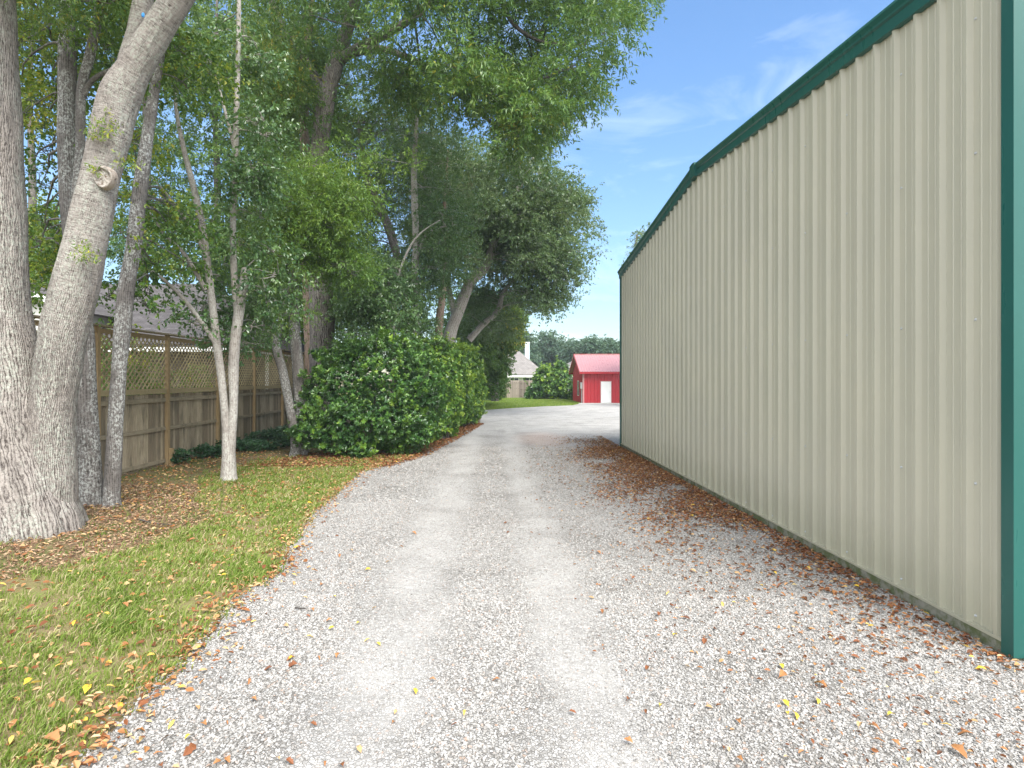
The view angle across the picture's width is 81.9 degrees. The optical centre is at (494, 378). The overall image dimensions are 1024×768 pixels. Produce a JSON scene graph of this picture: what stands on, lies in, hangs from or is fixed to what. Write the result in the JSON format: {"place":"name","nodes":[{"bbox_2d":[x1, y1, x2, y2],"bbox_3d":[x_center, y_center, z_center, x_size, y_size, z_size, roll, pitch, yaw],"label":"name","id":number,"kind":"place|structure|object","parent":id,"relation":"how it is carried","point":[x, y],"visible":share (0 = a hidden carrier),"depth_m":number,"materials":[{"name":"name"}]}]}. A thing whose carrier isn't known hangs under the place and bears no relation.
{"place":"outdoors","nodes":[
{"label":"outdoors","id":0,"kind":"place"},
{"bbox_2d":[0,380,576,758],"bbox_3d":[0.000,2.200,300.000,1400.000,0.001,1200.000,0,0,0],"label":"ground","id":1,"kind":"structure","parent":0,"point":[172,479],"depth_m":9.83,"materials":[{"name":"brown soil"}]},
{"bbox_2d":[19,4,111,279],"bbox_3d":[-27.820,-11.239,33.563,14.891,26.895,9.265,0,0,0],"label":"yellowing tree","id":2,"kind":"object","parent":1,"relation":"on","point":[33,199],"visible":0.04,"depth_m":33.84,"materials":[{"name":"green plant"}]},
{"bbox_2d":[17,0,183,506],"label":"lichen tree","id":3,"kind":"object","parent":1,"relation":"on","point":[68,93],"visible":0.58,"depth_m":10.68,"materials":[{"name":"grey plant"}]},
{"bbox_2d":[0,483,240,579],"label":"mulch","id":4,"kind":"object","parent":1,"relation":"on","point":[175,515],"visible":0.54,"depth_m":8.62,"materials":[{"name":"brown wood"}]},
{"bbox_2d":[138,519,172,524],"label":"fallen twig","id":5,"kind":"object","parent":4,"relation":"on","point":[154,523],"visible":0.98,"depth_m":8.85,"materials":[{"name":"wood"}]},
{"bbox_2d":[101,323,164,394],"bbox_3d":[-11.396,0.251,17.636,3.560,3.989,3.099,0,0,40],"label":"garden shrub","id":6,"kind":"object","parent":1,"relation":"on","point":[106,347],"visible":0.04,"depth_m":17.76,"materials":[{"name":"green plant"}]},
{"bbox_2d":[101,359,164,396],"bbox_3d":[-9.909,0.861,16.292,2.165,2.862,2.882,0,0,-34],"label":"garden shrub","id":7,"kind":"object","parent":1,"relation":"on","point":[134,363],"visible":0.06,"depth_m":16.36,"materials":[{"name":"green plant"}]},
{"bbox_2d":[0,0,272,542],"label":"oak tree","id":8,"kind":"object","parent":1,"relation":"on","point":[41,369],"visible":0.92,"depth_m":8.36,"materials":[{"name":"grey plant"}]},
{"bbox_2d":[76,0,228,283],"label":"roadside tree","id":9,"kind":"object","parent":1,"relation":"on","point":[115,244],"visible":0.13,"depth_m":34.48,"materials":[{"name":"green plant"}]},
{"bbox_2d":[73,4,258,507],"bbox_3d":[-6.451,-3.062,11.437,3.050,10.933,4.210,0,0,-34],"label":"mottled tree","id":10,"kind":"object","parent":1,"relation":"on","point":[126,283],"visible":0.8,"depth_m":10.51,"materials":[{"name":"green plant"}]},
{"bbox_2d":[31,284,304,392],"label":"neighbour house","id":11,"kind":"structure","parent":1,"relation":"on","point":[139,319],"depth_m":24.05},
{"bbox_2d":[33,315,304,477],"bbox_3d":[-8.337,0.553,17.850,0.226,3.393,16.460,0,0,0],"label":"wooden fence","id":12,"kind":"object","parent":1,"relation":"on","point":[158,427],"visible":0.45,"depth_m":15.45,"materials":[{"name":"brown wood"}]},
{"bbox_2d":[163,363,226,393],"bbox_3d":[-9.813,0.870,19.460,2.812,2.790,2.467,0,0,0],"label":"garden shrub","id":13,"kind":"object","parent":1,"relation":"on","point":[193,378],"visible":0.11,"depth_m":19.30,"materials":[{"name":"green plant"}]},
{"bbox_2d":[0,453,413,767],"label":"grass verge","id":14,"kind":"object","parent":1,"relation":"on","point":[190,602],"depth_m":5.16,"materials":[{"name":"green plant"}]},
{"bbox_2d":[23,677,33,684],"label":"fallen leaf","id":15,"kind":"object","parent":14,"relation":"on","point":[28,679],"visible":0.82,"depth_m":4.17,"materials":[{"name":"yellow plant"}]},
{"bbox_2d":[41,728,60,743],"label":"fallen leaf","id":16,"kind":"object","parent":14,"relation":"on","point":[54,735],"visible":1,"depth_m":3.50,"materials":[{"name":"brown plant"}]},
{"bbox_2d":[50,759,58,767],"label":"fallen leaf","id":17,"kind":"object","parent":14,"relation":"on","point":[54,763],"visible":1,"depth_m":3.27,"materials":[{"name":"yellow plant"}]},
{"bbox_2d":[59,725,65,731],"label":"fallen leaf","id":18,"kind":"object","parent":14,"relation":"on","point":[63,728],"visible":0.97,"depth_m":3.60,"materials":[{"name":"beige plant"}]},
{"bbox_2d":[82,684,91,693],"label":"fallen leaf","id":19,"kind":"object","parent":14,"relation":"on","point":[85,688],"visible":1,"depth_m":4.07,"materials":[{"name":"yellow plant"}]},
{"bbox_2d":[127,0,322,323],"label":"shade tree","id":20,"kind":"object","parent":1,"relation":"on","point":[216,145],"visible":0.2,"depth_m":31.77,"materials":[{"name":"green plant"}]},
{"bbox_2d":[150,0,319,482],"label":"forked tree","id":21,"kind":"object","parent":1,"relation":"on","point":[242,292],"visible":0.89,"depth_m":12.72,"materials":[{"name":"green plant"}]},
{"bbox_2d":[170,424,307,462],"bbox_3d":[-7.035,2.003,20.247,2.617,0.494,10.621,0,0,0],"label":"ivy","id":22,"kind":"object","parent":1,"relation":"on","point":[253,442],"visible":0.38,"depth_m":17.74,"materials":[{"name":"green plant"}]},
{"bbox_2d":[210,139,356,456],"bbox_3d":[-5.803,-2.108,16.652,4.235,9.002,3.848,0,0,0],"label":"crooked sapling","id":23,"kind":"object","parent":1,"relation":"on","point":[286,390],"visible":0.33,"depth_m":16.13,"materials":[{"name":"green plant"}]},
{"bbox_2d":[212,82,399,343],"bbox_3d":[-10.065,-8.856,30.687,10.736,22.128,10.208,0,0,0],"label":"dense tree","id":24,"kind":"object","parent":1,"relation":"on","point":[338,329],"visible":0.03,"depth_m":28.81,"materials":[{"name":"green plant"}]},
{"bbox_2d":[234,0,378,385],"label":"brown trunk tree","id":25,"kind":"object","parent":1,"relation":"on","point":[307,138],"visible":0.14,"depth_m":24.93,"materials":[{"name":"green plant"}]},
{"bbox_2d":[252,119,429,455],"bbox_3d":[-4.269,-2.522,16.584,4.859,9.680,4.084,0,0,0],"label":"slender tree","id":26,"kind":"object","parent":1,"relation":"on","point":[360,201],"visible":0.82,"depth_m":16.19,"materials":[{"name":"green plant"}]},
{"bbox_2d":[282,326,462,458],"bbox_3d":[-3.520,0.366,17.521,5.130,3.823,3.994,0,0,0],"label":"broadleaf bush","id":27,"kind":"object","parent":1,"relation":"on","point":[404,410],"visible":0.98,"depth_m":16.75,"materials":[{"name":"green plant"}]},
{"bbox_2d":[314,220,439,392],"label":"white sapling","id":28,"kind":"object","parent":1,"relation":"on","point":[370,309],"visible":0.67,"depth_m":19.82,"materials":[{"name":"green plant"}]},
{"bbox_2d":[329,87,472,343],"bbox_3d":[-5.084,-7.118,28.113,8.521,16.247,7.946,0,0,0],"label":"leaning tree","id":29,"kind":"object","parent":1,"relation":"on","point":[391,241],"visible":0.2,"depth_m":27.27,"materials":[{"name":"green plant"}]},
{"bbox_2d":[370,110,489,350],"bbox_3d":[-2.742,-5.101,23.121,5.118,11.841,6.401,0,0,0],"label":"pale trunk tree","id":30,"kind":"object","parent":1,"relation":"on","point":[434,235],"visible":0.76,"depth_m":22.59,"materials":[{"name":"green plant"}]},
{"bbox_2d":[212,0,667,435],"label":"spreading oak","id":31,"kind":"object","parent":1,"relation":"on","point":[495,72],"visible":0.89,"depth_m":17.83,"materials":[{"name":"green plant"}]},
{"bbox_2d":[396,331,483,442],"bbox_3d":[-2.101,0.287,22.025,3.381,4.010,5.157,0,0,0],"label":"yellowish bush","id":32,"kind":"object","parent":1,"relation":"on","point":[449,351],"visible":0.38,"depth_m":21.26,"materials":[{"name":"green plant"}]},
{"bbox_2d":[393,132,501,353],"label":"ochre trunk tree","id":33,"kind":"object","parent":1,"relation":"on","point":[440,312],"visible":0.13,"depth_m":30.61,"materials":[{"name":"plant"}]},
{"bbox_2d":[454,337,489,426],"bbox_3d":[-1.486,0.147,27.485,2.659,4.182,6.080,0,0,22],"label":"rounded bush","id":34,"kind":"object","parent":1,"relation":"on","point":[475,412],"visible":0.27,"depth_m":27.09,"materials":[{"name":"green plant"}]},
{"bbox_2d":[400,123,611,351],"bbox_3d":[0.267,-7.410,34.836,13.493,17.396,12.448,0,0,0],"label":"live oak","id":35,"kind":"object","parent":1,"relation":"on","point":[528,224],"visible":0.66,"depth_m":32.79,"materials":[{"name":"green plant"}]},
{"bbox_2d":[0,422,1023,767],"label":"leaf litter","id":36,"kind":"object","parent":1,"relation":"on","point":[632,458],"visible":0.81,"depth_m":7.26,"materials":[{"name":"brown plant"}]},
{"bbox_2d":[519,330,544,366],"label":"distant tree","id":37,"kind":"object","parent":1,"relation":"on","point":[534,358],"visible":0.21,"depth_m":98.29,"materials":[{"name":"green plant"}]},
{"bbox_2d":[530,329,570,367],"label":"distant tree","id":38,"kind":"object","parent":1,"relation":"on","point":[551,348],"visible":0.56,"depth_m":106.60,"materials":[{"name":"green plant"}]},
{"bbox_2d":[558,335,572,355],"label":"distant tree","id":39,"kind":"object","parent":1,"relation":"on","point":[564,341],"visible":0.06,"depth_m":115.41,"materials":[{"name":"green plant"}]},
{"bbox_2d":[558,337,585,363],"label":"distant tree","id":40,"kind":"object","parent":1,"relation":"on","point":[574,347],"visible":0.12,"depth_m":102.81,"materials":[{"name":"green plant"}]},
{"bbox_2d":[569,354,619,403],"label":"red shed","id":41,"kind":"structure","parent":1,"relation":"on","point":[596,378],"depth_m":52.00,"materials":[{"name":"metal"}]},
{"bbox_2d":[577,381,578,395],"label":"window","id":42,"kind":"structure","parent":41,"relation":"in","point":[577,381],"depth_m":54.79,"materials":[{"name":"grey glass"}]},
{"bbox_2d":[600,381,611,402],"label":"door","id":43,"kind":"structure","parent":41,"relation":"in","point":[605,386],"depth_m":51.97,"materials":[{"name":"white paint"}]},
{"bbox_2d":[571,334,617,357],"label":"distant tree","id":44,"kind":"object","parent":1,"relation":"on","point":[593,345],"visible":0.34,"depth_m":95.72,"materials":[{"name":"green plant"}]},
{"bbox_2d":[600,334,619,353],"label":"distant tree","id":45,"kind":"object","parent":1,"relation":"on","point":[614,345],"visible":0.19,"depth_m":98.91,"materials":[{"name":"green plant"}]},
{"bbox_2d":[619,222,650,265],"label":"hidden tree","id":46,"kind":"object","parent":1,"relation":"on","point":[636,240],"visible":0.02,"depth_m":45.07,"materials":[{"name":"green plant"}]},
{"bbox_2d":[617,0,1023,660],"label":"metal building","id":47,"kind":"structure","parent":1,"relation":"on","point":[821,274],"depth_m":6.41,"materials":[{"name":"metal"}]},
{"bbox_2d":[18,0,893,379],"label":"sky","id":48,"kind":"structure","parent":0,"point":[713,65],"materials":[{"name":"blue"}]},
{"bbox_2d":[340,394,579,409],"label":"lawn","id":49,"kind":"structure","parent":0,"point":[488,405],"depth_m":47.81,"materials":[{"name":"green plant"}]},
{"bbox_2d":[372,380,549,397],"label":"picket fence","id":50,"kind":"object","parent":49,"relation":"on","point":[518,389],"visible":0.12,"depth_m":65.93,"materials":[{"name":"beige wood"}]},
{"bbox_2d":[429,285,530,400],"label":"dark evergreen","id":51,"kind":"object","parent":49,"relation":"on","point":[497,366],"visible":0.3,"depth_m":44.02,"materials":[{"name":"green plant"}]},
{"bbox_2d":[507,342,537,379],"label":"house","id":52,"kind":"structure","parent":49,"relation":"on","point":[525,366],"depth_m":75.82,"materials":[{"name":"white paint"}]},
{"bbox_2d":[523,375,548,398],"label":"shrub","id":53,"kind":"object","parent":49,"relation":"on","point":[532,392],"visible":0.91,"depth_m":61.50,"materials":[{"name":"green plant"}]},
{"bbox_2d":[532,361,561,398],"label":"shrub","id":54,"kind":"object","parent":49,"relation":"on","point":[545,373],"visible":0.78,"depth_m":61.51,"materials":[{"name":"green plant"}]},
{"bbox_2d":[548,355,572,399],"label":"shrub","id":55,"kind":"object","parent":49,"relation":"on","point":[565,376],"visible":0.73,"depth_m":61.27,"materials":[{"name":"green plant"}]},
{"bbox_2d":[61,404,1023,767],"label":"driveway","id":56,"kind":"structure","parent":0,"point":[520,428],"depth_m":4.69,"materials":[{"name":"grey gravel"}]},
{"bbox_2d":[183,742,197,755],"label":"fallen leaf","id":57,"kind":"object","parent":56,"relation":"on","point":[190,748],"visible":1,"depth_m":3.44,"materials":[{"name":"orange plant"}]},
{"bbox_2d":[284,756,293,763],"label":"fallen leaf","id":58,"kind":"object","parent":56,"relation":"on","point":[290,759],"visible":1,"depth_m":3.36,"materials":[{"name":"orange plant"}]},
{"bbox_2d":[288,660,299,666],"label":"fallen leaf","id":59,"kind":"object","parent":56,"relation":"on","point":[293,662],"visible":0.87,"depth_m":4.49,"materials":[{"name":"brown plant"}]},
{"bbox_2d":[356,745,361,752],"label":"fallen leaf","id":60,"kind":"object","parent":56,"relation":"on","point":[359,748],"visible":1,"depth_m":3.46,"materials":[{"name":"yellow plant"}]},
{"bbox_2d":[624,736,632,742],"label":"fallen leaf","id":61,"kind":"object","parent":56,"relation":"on","point":[628,738],"visible":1,"depth_m":3.53,"materials":[{"name":"orange plant"}]},
{"bbox_2d":[778,669,786,677],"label":"fallen leaf","id":62,"kind":"object","parent":56,"relation":"on","point":[782,673],"visible":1,"depth_m":4.31,"materials":[{"name":"orange plant"}]},
{"bbox_2d":[814,680,828,688],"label":"fallen leaf","id":63,"kind":"object","parent":56,"relation":"on","point":[822,682],"visible":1,"depth_m":4.20,"materials":[{"name":"brown plant"}]},
{"bbox_2d":[947,743,967,758],"bbox_3d":[2.702,2.161,3.451,0.068,0.048,0.119,0,0,19],"label":"fallen leaf","id":64,"kind":"object","parent":56,"relation":"on","point":[960,748],"visible":1,"depth_m":3.44,"materials":[{"name":"orange plant"}]},
{"bbox_2d":[957,729,973,734],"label":"fallen leaf","id":65,"kind":"object","parent":56,"relation":"on","point":[963,731],"visible":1,"depth_m":3.63,"materials":[{"name":"brown plant"}]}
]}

